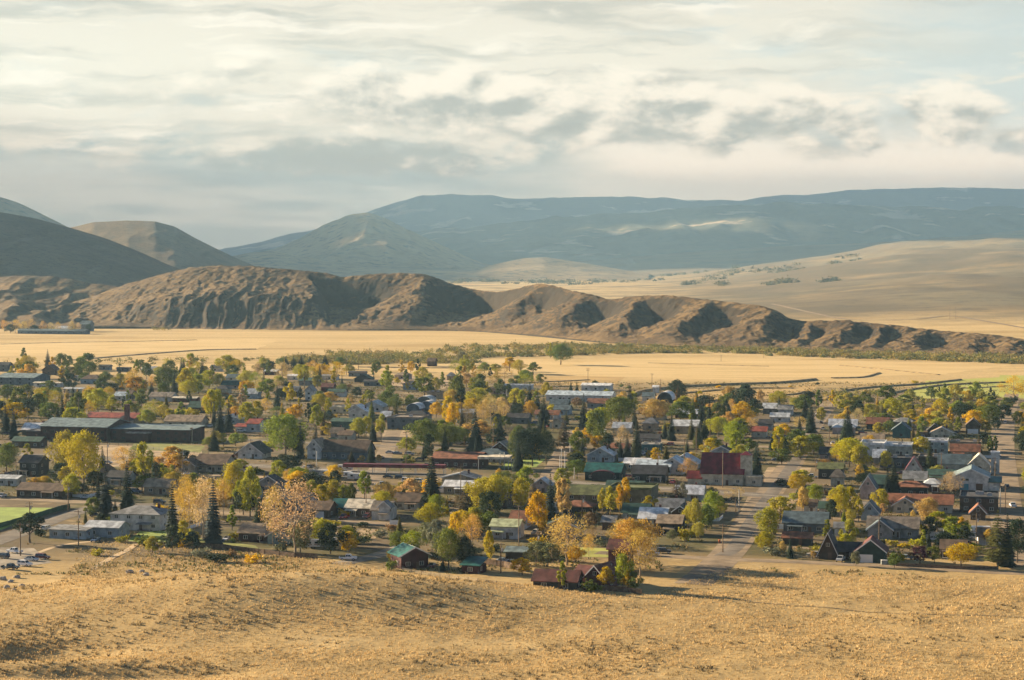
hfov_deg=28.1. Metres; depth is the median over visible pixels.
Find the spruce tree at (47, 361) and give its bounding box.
[44,349,50,366]
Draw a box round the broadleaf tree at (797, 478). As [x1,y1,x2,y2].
[787,473,810,490]
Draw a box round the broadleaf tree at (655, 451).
[650,447,661,459]
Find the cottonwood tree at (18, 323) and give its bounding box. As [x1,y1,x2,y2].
[8,319,21,332]
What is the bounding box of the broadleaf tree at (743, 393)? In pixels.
[728,388,756,406]
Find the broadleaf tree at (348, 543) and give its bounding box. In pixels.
[339,531,359,552]
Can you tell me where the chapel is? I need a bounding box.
[937,451,999,473]
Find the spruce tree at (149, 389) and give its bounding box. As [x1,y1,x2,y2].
[147,381,152,399]
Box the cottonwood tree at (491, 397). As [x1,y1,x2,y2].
[475,392,504,422]
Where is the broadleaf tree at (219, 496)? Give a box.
[209,486,232,502]
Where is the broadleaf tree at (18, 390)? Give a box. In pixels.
[9,386,26,412]
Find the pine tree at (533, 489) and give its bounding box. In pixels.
[525,479,538,504]
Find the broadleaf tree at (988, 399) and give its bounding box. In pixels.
[981,395,998,410]
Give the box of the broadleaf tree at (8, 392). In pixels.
[0,388,12,401]
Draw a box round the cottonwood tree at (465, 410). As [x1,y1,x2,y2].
[459,406,472,421]
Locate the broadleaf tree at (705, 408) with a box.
[697,406,714,418]
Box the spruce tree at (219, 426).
[214,401,225,433]
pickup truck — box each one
[1,563,19,569]
[6,547,22,553]
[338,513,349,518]
[339,554,356,559]
[836,555,844,561]
[1009,502,1016,507]
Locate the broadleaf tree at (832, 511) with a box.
[825,499,837,516]
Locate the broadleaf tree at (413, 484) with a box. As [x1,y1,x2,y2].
[393,477,422,491]
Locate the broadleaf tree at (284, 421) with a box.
[260,412,308,453]
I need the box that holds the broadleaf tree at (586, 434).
[582,428,592,440]
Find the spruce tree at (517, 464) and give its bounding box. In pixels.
[511,444,524,471]
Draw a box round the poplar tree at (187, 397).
[186,391,191,400]
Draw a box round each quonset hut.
[406,402,424,411]
[418,395,435,402]
[422,400,435,408]
[657,390,675,402]
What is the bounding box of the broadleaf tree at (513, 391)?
[508,388,525,402]
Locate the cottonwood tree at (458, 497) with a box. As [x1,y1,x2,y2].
[452,495,463,507]
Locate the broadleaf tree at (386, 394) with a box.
[377,391,398,404]
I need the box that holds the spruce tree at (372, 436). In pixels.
[368,420,377,441]
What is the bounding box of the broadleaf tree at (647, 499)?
[642,495,659,506]
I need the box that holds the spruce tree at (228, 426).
[224,398,234,432]
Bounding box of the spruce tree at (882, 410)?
[879,401,886,412]
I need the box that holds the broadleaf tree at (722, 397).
[717,394,732,404]
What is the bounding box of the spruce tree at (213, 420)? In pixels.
[211,403,216,423]
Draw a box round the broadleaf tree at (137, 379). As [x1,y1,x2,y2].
[125,376,148,391]
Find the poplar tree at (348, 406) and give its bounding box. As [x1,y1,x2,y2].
[344,398,351,411]
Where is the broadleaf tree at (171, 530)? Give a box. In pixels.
[160,525,184,551]
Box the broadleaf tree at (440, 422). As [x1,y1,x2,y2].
[437,419,453,429]
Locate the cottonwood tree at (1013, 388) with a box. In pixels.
[996,374,1023,396]
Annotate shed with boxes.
[97,464,116,479]
[118,415,134,422]
[329,425,345,437]
[379,409,393,420]
[446,372,454,379]
[459,556,488,573]
[530,476,554,492]
[600,515,618,529]
[641,418,659,429]
[652,385,659,392]
[781,531,814,545]
[829,469,845,485]
[833,521,845,535]
[872,449,886,463]
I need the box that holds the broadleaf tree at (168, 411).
[160,409,174,419]
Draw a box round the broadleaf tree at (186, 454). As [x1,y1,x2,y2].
[179,450,196,458]
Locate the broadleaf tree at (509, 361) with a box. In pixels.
[502,357,514,370]
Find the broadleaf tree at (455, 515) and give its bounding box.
[449,511,462,533]
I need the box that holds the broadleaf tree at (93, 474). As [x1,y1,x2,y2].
[85,470,104,488]
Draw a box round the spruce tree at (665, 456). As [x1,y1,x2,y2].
[662,444,669,459]
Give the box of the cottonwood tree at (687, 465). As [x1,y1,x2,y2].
[678,458,697,473]
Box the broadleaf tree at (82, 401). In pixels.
[70,391,86,413]
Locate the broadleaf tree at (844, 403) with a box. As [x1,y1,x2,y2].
[839,400,856,407]
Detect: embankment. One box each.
[627,378,817,394]
[685,387,793,392]
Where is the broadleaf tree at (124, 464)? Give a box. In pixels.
[120,458,135,469]
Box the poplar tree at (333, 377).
[330,370,336,382]
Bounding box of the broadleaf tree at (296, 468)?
[288,466,308,477]
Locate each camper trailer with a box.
[307,539,320,548]
[309,469,328,475]
[337,464,352,470]
[340,471,352,477]
[347,473,365,479]
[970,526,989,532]
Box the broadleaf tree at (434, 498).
[428,494,445,513]
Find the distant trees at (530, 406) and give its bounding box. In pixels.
[0,324,1023,567]
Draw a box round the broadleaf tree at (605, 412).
[586,407,610,422]
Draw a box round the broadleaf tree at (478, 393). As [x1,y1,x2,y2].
[465,387,489,403]
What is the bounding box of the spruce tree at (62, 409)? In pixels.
[60,393,64,416]
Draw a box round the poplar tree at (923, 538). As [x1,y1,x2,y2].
[919,529,926,545]
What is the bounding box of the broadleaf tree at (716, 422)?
[703,416,728,435]
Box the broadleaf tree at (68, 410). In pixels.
[61,407,87,417]
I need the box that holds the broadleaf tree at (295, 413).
[284,404,304,417]
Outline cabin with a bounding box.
[816,528,861,559]
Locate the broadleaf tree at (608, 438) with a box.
[598,432,619,450]
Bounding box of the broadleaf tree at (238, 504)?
[233,490,254,514]
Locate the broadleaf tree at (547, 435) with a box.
[538,429,557,464]
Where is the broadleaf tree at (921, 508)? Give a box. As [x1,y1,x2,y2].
[912,496,939,525]
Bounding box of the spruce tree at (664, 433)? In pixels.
[661,419,667,438]
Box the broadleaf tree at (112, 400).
[105,395,121,411]
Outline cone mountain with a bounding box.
[268,213,490,268]
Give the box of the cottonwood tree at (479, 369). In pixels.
[472,368,488,379]
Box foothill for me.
[233,251,648,280]
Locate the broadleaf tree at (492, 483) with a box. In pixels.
[477,474,512,513]
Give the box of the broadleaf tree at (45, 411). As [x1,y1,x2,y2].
[38,401,60,418]
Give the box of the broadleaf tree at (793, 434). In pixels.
[785,428,804,444]
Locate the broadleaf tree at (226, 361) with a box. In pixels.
[214,354,237,370]
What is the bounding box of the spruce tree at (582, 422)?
[578,395,587,427]
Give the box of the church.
[686,451,762,485]
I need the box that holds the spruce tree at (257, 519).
[252,496,265,522]
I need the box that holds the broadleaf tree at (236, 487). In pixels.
[232,480,240,512]
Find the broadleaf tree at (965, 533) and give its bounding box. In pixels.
[956,525,974,539]
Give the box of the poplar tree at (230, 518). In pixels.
[227,505,237,529]
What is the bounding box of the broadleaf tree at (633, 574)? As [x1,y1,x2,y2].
[625,571,644,587]
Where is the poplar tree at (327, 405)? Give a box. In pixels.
[323,398,331,412]
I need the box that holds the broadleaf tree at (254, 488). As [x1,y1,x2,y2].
[238,465,261,516]
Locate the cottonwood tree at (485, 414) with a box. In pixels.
[474,401,494,419]
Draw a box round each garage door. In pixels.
[315,511,323,517]
[858,554,872,562]
[959,484,968,489]
[967,429,977,433]
[976,484,982,489]
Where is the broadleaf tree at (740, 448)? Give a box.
[729,444,746,452]
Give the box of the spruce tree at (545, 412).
[536,395,549,425]
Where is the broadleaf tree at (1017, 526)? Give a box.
[998,517,1023,562]
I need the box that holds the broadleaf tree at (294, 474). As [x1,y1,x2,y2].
[284,470,309,490]
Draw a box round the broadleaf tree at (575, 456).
[568,453,586,465]
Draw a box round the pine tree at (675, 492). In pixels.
[669,481,687,502]
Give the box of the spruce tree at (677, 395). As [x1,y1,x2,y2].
[674,388,680,405]
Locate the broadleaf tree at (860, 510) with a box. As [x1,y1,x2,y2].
[854,499,863,521]
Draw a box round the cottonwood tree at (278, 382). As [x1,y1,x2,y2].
[267,378,284,395]
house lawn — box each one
[129,531,182,541]
[192,538,257,548]
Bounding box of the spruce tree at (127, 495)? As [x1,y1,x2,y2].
[119,461,136,509]
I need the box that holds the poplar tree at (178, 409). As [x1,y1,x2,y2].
[175,401,185,414]
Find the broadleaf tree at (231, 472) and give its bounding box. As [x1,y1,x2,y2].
[214,460,244,504]
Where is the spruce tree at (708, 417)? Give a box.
[706,394,713,432]
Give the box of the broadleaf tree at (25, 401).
[15,396,40,419]
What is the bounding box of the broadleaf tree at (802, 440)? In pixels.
[789,435,819,458]
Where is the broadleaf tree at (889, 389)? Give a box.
[877,385,896,398]
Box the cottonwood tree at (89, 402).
[84,400,96,412]
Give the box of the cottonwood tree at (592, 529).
[586,526,596,539]
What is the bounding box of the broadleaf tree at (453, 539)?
[430,526,465,569]
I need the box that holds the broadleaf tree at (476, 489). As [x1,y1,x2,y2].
[463,476,501,514]
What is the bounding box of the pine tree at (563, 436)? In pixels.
[555,419,570,447]
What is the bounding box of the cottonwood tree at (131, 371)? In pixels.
[124,368,143,387]
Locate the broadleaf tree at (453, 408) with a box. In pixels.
[445,401,460,423]
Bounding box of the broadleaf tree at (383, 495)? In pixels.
[370,490,397,501]
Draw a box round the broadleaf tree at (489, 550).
[482,530,494,557]
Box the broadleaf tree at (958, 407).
[944,402,977,420]
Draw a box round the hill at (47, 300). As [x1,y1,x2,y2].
[0,275,173,328]
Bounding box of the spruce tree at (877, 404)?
[876,394,879,412]
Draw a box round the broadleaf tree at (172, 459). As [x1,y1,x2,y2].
[164,453,191,471]
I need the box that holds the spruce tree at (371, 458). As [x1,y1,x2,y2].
[365,442,375,462]
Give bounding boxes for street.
[0,429,465,449]
[0,497,405,525]
[335,430,401,519]
[538,430,579,479]
[578,437,817,450]
[675,397,843,585]
[829,517,1021,530]
[989,394,1023,565]
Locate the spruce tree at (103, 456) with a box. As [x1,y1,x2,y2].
[98,446,105,469]
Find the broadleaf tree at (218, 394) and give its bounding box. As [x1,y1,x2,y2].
[210,389,224,416]
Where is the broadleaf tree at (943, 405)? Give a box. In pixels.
[932,398,953,415]
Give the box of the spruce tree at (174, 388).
[170,372,178,392]
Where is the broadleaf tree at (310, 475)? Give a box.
[296,471,328,491]
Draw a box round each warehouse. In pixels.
[0,373,50,385]
[505,383,533,390]
[545,390,615,401]
[581,383,613,390]
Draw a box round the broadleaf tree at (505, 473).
[492,470,516,483]
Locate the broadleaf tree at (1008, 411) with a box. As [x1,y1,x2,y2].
[995,404,1011,420]
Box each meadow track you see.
[91,544,136,568]
[749,601,1022,616]
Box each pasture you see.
[505,375,624,384]
[655,385,817,399]
[896,376,1023,398]
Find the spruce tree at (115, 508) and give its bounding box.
[112,502,117,511]
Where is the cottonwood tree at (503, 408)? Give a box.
[498,402,510,415]
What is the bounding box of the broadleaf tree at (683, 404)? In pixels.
[666,400,696,418]
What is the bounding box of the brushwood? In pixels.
[4,326,1000,403]
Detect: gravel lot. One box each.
[741,496,796,510]
[763,467,810,481]
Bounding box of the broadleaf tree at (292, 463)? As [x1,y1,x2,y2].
[277,455,303,469]
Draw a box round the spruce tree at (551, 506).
[545,473,557,520]
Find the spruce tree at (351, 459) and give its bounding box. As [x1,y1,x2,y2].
[348,448,354,462]
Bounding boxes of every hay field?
[0,339,279,355]
[399,358,732,378]
[720,358,1009,378]
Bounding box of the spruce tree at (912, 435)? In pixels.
[910,420,915,442]
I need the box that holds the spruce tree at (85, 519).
[83,509,86,523]
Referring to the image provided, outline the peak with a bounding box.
[0,197,66,226]
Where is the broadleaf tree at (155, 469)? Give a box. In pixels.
[151,461,161,477]
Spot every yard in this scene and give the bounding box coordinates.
[81,445,201,466]
[283,522,382,538]
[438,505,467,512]
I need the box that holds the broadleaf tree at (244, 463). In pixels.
[233,459,248,467]
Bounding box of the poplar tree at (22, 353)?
[20,348,26,355]
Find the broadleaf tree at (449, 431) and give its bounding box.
[432,423,466,444]
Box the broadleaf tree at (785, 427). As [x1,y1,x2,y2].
[774,423,789,435]
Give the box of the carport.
[503,546,533,559]
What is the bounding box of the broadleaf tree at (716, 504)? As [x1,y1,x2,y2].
[701,489,723,526]
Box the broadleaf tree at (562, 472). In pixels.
[553,467,573,480]
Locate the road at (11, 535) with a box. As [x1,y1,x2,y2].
[0,503,153,544]
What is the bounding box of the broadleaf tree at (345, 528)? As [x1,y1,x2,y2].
[338,525,357,537]
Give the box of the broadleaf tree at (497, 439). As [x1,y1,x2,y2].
[484,428,506,443]
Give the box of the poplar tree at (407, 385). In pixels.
[405,378,409,390]
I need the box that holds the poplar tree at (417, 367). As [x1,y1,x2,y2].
[415,358,420,370]
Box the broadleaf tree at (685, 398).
[673,396,699,408]
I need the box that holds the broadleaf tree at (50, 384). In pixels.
[39,380,55,389]
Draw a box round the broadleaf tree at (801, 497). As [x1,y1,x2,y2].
[796,486,809,507]
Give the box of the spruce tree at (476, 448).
[473,438,478,451]
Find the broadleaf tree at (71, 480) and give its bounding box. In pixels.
[61,473,80,497]
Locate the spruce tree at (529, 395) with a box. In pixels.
[526,386,532,401]
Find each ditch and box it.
[10,340,181,343]
[73,348,256,359]
[357,366,513,367]
[526,379,589,382]
[662,363,766,366]
[772,391,805,395]
[822,379,961,400]
[831,372,880,378]
[839,365,939,374]
[888,381,1008,392]
[962,385,1006,387]
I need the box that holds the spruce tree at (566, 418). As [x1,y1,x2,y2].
[564,414,569,424]
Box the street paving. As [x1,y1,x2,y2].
[715,411,830,555]
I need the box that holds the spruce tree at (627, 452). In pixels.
[622,440,632,457]
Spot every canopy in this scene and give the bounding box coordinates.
[343,463,445,473]
[477,454,512,469]
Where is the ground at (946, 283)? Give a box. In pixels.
[0,233,1023,679]
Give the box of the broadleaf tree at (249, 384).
[239,380,253,389]
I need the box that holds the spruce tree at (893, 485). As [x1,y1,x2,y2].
[885,459,901,492]
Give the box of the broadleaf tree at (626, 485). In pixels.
[616,477,630,503]
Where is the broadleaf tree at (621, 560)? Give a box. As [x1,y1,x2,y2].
[615,552,635,585]
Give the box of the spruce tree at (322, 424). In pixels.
[319,409,326,434]
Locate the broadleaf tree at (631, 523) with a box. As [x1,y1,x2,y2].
[609,517,664,561]
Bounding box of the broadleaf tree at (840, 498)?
[828,484,850,517]
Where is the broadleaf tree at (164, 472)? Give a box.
[158,463,167,477]
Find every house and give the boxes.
[0,362,13,371]
[11,434,47,447]
[15,482,74,498]
[18,455,50,476]
[20,421,43,435]
[42,364,59,374]
[80,375,102,383]
[85,412,144,422]
[106,469,137,485]
[108,503,176,531]
[114,391,129,400]
[117,388,136,398]
[142,478,180,493]
[148,392,178,401]
[163,414,209,426]
[178,453,236,472]
[187,401,211,412]
[209,365,223,371]
[213,385,232,393]
[217,412,244,423]
[220,380,242,388]
[222,466,251,483]
[225,374,239,380]
[232,484,264,499]
[234,418,266,431]
[235,440,273,458]
[236,522,292,544]
[239,388,261,398]
[259,474,286,491]
[272,490,317,510]
[278,386,301,396]
[298,376,319,385]
[304,385,317,400]
[307,500,337,518]
[320,383,336,391]
[327,389,348,396]
[330,418,354,428]
[333,498,375,516]
[337,430,356,439]
[347,403,367,410]
[349,405,374,417]
[353,374,374,382]
[364,399,387,411]
[369,499,398,520]
[387,542,431,568]
[392,492,424,510]
[395,372,412,378]
[402,380,418,389]
[406,409,431,420]
[440,470,481,484]
[442,480,477,494]
[456,408,476,417]
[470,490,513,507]
[480,448,510,462]
[486,405,511,415]
[489,518,525,539]
[490,387,507,394]
[492,439,511,451]
[506,413,532,423]
[508,510,530,529]
[534,410,561,419]
[538,502,557,515]
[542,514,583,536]
[548,417,567,428]
[549,397,570,405]
[553,405,572,414]
[563,500,596,513]
[586,397,609,407]
[586,444,617,461]
[603,443,631,453]
[605,478,645,484]
[612,422,633,433]
[621,502,651,520]
[623,457,651,469]
[631,462,669,482]
[637,504,670,525]
[638,433,662,442]
[641,392,656,400]
[644,410,666,419]
[655,495,686,510]
[655,514,686,535]
[671,502,690,521]
[672,419,701,433]
[674,482,706,500]
[675,409,698,418]
[680,452,700,469]
[710,443,732,452]
[750,426,768,436]
[758,419,774,430]
[762,403,777,413]
[769,412,790,421]
[777,405,794,414]
[781,511,830,532]
[803,499,818,510]
[818,446,847,460]
[828,419,858,430]
[831,422,856,433]
[858,473,878,499]
[859,433,885,439]
[861,499,881,520]
[865,415,889,429]
[866,515,920,538]
[871,474,886,489]
[886,493,954,512]
[890,421,911,437]
[893,416,914,427]
[899,481,929,493]
[902,470,927,482]
[905,456,922,470]
[923,478,940,492]
[925,423,939,434]
[927,467,955,482]
[929,424,954,437]
[939,539,967,558]
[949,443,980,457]
[965,417,980,433]
[977,527,1002,546]
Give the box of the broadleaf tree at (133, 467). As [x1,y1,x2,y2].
[129,458,148,481]
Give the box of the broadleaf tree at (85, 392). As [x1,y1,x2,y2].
[79,389,96,404]
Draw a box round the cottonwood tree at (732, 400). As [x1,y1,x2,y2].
[727,399,735,411]
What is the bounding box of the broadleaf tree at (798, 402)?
[792,394,814,408]
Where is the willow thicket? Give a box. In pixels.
[278,340,1023,364]
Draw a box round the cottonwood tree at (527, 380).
[518,373,534,383]
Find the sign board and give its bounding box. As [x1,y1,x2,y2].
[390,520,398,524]
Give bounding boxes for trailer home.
[0,474,27,485]
[33,381,63,386]
[63,387,84,392]
[98,364,112,369]
[116,367,131,371]
[172,396,200,401]
[178,403,188,408]
[264,369,279,374]
[287,374,299,379]
[322,374,339,379]
[348,371,366,376]
[363,379,383,385]
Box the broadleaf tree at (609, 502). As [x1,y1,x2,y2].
[603,486,617,514]
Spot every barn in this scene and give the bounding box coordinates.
[17,329,90,333]
[55,326,69,328]
[80,321,93,330]
[426,358,437,365]
[531,568,584,589]
[574,560,623,585]
[606,538,634,569]
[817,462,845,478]
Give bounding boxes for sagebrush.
[0,549,1023,679]
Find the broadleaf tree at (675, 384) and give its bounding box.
[666,379,687,397]
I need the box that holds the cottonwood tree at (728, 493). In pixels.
[724,489,739,496]
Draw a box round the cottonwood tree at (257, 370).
[250,363,262,379]
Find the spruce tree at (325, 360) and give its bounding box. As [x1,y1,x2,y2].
[321,358,329,365]
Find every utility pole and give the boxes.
[16,523,23,555]
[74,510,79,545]
[179,449,184,476]
[457,465,463,510]
[497,543,504,572]
[515,505,522,545]
[694,426,698,452]
[719,524,726,551]
[720,451,725,487]
[875,514,882,539]
[972,513,980,543]
[1002,486,1008,514]
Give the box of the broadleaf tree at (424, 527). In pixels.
[418,522,438,545]
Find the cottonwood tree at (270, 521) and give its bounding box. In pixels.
[258,484,287,545]
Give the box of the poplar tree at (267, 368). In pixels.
[265,359,271,375]
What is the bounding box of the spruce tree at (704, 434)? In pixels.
[701,417,708,439]
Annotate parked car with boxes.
[24,556,38,561]
[80,495,92,498]
[90,537,100,541]
[428,562,437,567]
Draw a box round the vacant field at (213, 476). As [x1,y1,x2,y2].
[210,474,288,484]
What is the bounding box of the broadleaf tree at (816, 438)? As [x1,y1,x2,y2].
[807,433,824,454]
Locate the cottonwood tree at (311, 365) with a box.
[306,360,316,372]
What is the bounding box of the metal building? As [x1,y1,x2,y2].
[635,455,686,474]
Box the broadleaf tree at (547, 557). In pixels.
[537,542,561,566]
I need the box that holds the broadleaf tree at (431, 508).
[414,502,448,522]
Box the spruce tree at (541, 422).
[537,402,546,432]
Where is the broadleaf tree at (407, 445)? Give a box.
[396,437,416,450]
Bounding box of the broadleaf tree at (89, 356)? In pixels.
[76,352,101,365]
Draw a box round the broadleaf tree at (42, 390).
[33,387,55,400]
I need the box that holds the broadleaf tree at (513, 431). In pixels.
[508,429,519,456]
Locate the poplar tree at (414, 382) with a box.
[412,375,417,390]
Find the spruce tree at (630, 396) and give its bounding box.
[627,389,634,407]
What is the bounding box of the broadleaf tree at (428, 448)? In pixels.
[423,433,434,463]
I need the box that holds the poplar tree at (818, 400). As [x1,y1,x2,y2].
[815,389,822,406]
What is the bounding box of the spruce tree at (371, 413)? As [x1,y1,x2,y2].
[368,402,375,421]
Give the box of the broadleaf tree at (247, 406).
[238,402,261,421]
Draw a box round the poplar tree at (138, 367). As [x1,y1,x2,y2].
[133,359,140,374]
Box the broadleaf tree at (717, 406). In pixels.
[705,402,726,418]
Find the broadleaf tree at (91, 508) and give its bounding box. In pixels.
[83,497,99,514]
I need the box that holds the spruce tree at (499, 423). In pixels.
[496,411,503,440]
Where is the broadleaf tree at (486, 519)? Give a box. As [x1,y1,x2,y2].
[478,510,498,531]
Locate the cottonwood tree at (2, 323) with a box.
[1,320,9,329]
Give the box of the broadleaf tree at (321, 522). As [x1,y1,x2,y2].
[310,518,334,540]
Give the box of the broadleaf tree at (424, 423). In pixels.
[403,418,440,445]
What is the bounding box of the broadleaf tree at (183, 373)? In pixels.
[175,367,193,394]
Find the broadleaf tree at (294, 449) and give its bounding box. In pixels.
[284,428,305,455]
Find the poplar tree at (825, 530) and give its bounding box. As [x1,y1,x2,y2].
[822,519,830,535]
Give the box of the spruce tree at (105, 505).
[97,466,112,517]
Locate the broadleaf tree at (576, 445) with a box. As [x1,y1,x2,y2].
[569,431,591,450]
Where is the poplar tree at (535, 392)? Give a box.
[531,391,539,402]
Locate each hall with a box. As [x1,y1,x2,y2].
[306,437,376,459]
[952,464,1001,490]
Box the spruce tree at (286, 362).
[281,357,290,370]
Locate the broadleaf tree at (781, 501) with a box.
[766,495,796,523]
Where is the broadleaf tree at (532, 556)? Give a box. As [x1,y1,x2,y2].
[522,541,547,565]
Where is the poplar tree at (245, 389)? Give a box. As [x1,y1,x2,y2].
[241,384,248,401]
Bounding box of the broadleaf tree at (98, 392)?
[83,387,109,411]
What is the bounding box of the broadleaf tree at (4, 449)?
[0,443,20,471]
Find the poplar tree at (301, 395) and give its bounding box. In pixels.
[298,389,303,399]
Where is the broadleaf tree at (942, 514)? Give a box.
[926,511,948,531]
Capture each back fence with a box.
[194,542,316,557]
[384,564,524,587]
[583,585,641,593]
[896,563,997,569]
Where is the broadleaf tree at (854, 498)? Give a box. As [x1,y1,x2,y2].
[844,486,860,512]
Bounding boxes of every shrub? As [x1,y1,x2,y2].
[34,527,46,536]
[90,548,104,555]
[115,534,129,542]
[133,535,159,545]
[178,539,187,547]
[184,407,191,414]
[189,407,199,414]
[191,546,211,557]
[204,552,228,562]
[223,548,237,556]
[227,533,238,537]
[243,553,262,563]
[252,466,263,473]
[263,440,276,446]
[273,539,287,550]
[322,517,342,525]
[338,508,350,515]
[355,521,369,526]
[356,534,372,543]
[370,527,389,537]
[385,558,397,569]
[386,524,396,530]
[402,454,413,459]
[402,457,415,463]
[428,550,438,558]
[470,545,482,554]
[493,543,499,551]
[527,535,546,543]
[547,403,553,409]
[559,552,571,560]
[574,511,586,516]
[580,579,604,591]
[592,537,607,546]
[677,527,692,540]
[762,546,786,555]
[775,478,787,485]
[811,544,820,550]
[866,466,878,472]
[885,539,898,545]
[890,553,906,560]
[897,542,910,547]
[907,538,926,545]
[945,433,962,439]
[969,541,984,552]
[1010,395,1018,401]
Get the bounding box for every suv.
[0,552,9,558]
[17,559,32,566]
[35,553,50,559]
[41,525,51,530]
[132,488,141,492]
[153,499,165,503]
[362,513,370,518]
[656,547,670,553]
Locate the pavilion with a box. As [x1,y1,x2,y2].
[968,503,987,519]
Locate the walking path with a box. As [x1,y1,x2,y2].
[38,540,102,552]
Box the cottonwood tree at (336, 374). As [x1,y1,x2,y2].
[323,361,346,380]
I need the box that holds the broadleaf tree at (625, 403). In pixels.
[602,395,639,421]
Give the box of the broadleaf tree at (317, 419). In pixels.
[309,404,323,435]
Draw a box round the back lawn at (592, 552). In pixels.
[575,547,607,556]
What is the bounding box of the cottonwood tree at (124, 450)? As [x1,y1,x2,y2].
[109,446,136,463]
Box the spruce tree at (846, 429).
[839,408,857,439]
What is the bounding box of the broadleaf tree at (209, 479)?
[200,478,220,497]
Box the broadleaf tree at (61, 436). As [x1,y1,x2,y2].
[43,428,82,471]
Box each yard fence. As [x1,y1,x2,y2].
[72,491,103,496]
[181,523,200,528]
[397,514,428,519]
[526,534,550,537]
[559,513,580,516]
[634,430,652,432]
[925,529,943,536]
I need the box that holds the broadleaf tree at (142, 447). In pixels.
[135,441,154,480]
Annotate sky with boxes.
[0,0,1023,249]
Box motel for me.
[564,482,658,510]
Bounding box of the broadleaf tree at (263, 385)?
[256,378,274,392]
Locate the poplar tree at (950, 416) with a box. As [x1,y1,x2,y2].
[947,407,953,423]
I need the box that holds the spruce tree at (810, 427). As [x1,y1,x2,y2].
[804,403,818,432]
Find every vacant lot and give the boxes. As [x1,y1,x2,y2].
[382,430,411,441]
[391,376,468,388]
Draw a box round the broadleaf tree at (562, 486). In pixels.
[555,477,571,515]
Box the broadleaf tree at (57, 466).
[47,462,75,482]
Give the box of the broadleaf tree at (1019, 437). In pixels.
[1011,430,1023,443]
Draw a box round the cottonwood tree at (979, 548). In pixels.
[974,546,984,555]
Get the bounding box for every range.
[219,187,1023,255]
[250,201,1023,264]
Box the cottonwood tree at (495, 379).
[489,373,500,383]
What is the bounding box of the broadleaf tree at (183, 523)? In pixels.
[177,520,189,533]
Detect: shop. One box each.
[330,404,353,413]
[387,414,429,429]
[427,390,446,398]
[431,451,487,468]
[583,462,626,481]
[641,442,662,451]
[860,439,886,457]
[879,454,918,467]
[886,441,912,454]
[916,437,948,453]
[918,453,937,467]
[949,439,981,449]
[959,490,998,512]
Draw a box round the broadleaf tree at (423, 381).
[415,377,435,395]
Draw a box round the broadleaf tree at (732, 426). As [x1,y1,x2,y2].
[722,420,748,447]
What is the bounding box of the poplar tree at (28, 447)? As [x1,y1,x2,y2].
[22,443,33,454]
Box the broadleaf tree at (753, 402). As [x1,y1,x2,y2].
[749,399,763,409]
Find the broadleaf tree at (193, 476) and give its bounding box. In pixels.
[185,472,201,485]
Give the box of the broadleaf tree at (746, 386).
[739,384,756,401]
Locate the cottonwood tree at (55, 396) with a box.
[47,390,62,402]
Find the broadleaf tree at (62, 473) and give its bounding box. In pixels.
[57,466,74,479]
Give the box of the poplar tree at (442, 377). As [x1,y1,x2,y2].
[440,372,444,386]
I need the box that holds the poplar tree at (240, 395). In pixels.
[237,387,247,404]
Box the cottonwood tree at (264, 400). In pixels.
[260,398,273,412]
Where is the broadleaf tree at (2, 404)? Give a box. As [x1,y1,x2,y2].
[0,400,5,420]
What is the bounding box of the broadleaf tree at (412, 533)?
[400,530,429,547]
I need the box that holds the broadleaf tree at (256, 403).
[251,400,263,417]
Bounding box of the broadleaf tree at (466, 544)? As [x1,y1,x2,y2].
[455,535,476,562]
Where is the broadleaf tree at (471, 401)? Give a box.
[462,398,481,408]
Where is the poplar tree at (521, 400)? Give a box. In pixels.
[517,389,525,405]
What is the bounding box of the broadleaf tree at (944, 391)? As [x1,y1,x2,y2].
[935,387,952,401]
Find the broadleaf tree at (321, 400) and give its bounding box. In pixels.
[309,393,329,406]
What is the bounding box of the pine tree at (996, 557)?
[981,510,1016,565]
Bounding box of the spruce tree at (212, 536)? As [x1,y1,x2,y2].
[201,479,225,544]
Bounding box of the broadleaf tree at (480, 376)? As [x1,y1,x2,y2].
[473,373,486,383]
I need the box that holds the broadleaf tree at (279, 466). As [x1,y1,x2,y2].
[269,460,286,477]
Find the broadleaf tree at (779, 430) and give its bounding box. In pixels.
[771,426,784,455]
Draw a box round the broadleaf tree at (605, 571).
[597,567,614,584]
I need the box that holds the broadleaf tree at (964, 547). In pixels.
[943,542,978,565]
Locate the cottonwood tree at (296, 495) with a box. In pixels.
[258,478,325,552]
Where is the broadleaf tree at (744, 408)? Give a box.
[731,401,755,420]
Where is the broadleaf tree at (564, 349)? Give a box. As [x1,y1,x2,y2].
[545,343,575,364]
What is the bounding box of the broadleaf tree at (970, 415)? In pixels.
[962,410,985,422]
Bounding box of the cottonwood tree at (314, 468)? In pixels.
[308,463,322,472]
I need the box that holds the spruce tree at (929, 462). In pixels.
[924,441,935,470]
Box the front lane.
[594,551,1023,574]
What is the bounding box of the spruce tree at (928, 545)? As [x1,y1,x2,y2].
[926,531,931,547]
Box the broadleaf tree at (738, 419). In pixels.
[729,417,748,424]
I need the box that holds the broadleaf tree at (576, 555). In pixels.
[566,545,586,560]
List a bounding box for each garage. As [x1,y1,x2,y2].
[47,520,131,538]
[817,501,832,514]
[853,535,888,562]
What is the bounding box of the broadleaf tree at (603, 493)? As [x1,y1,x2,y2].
[597,488,605,514]
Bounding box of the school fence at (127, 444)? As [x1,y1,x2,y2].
[110,443,197,453]
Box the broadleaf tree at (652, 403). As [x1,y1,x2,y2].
[637,398,671,418]
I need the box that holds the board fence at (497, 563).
[484,559,525,571]
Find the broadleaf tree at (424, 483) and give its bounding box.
[421,479,440,492]
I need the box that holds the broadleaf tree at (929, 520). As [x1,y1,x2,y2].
[920,516,943,533]
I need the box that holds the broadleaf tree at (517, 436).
[506,428,536,460]
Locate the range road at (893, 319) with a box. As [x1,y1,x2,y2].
[773,304,1023,327]

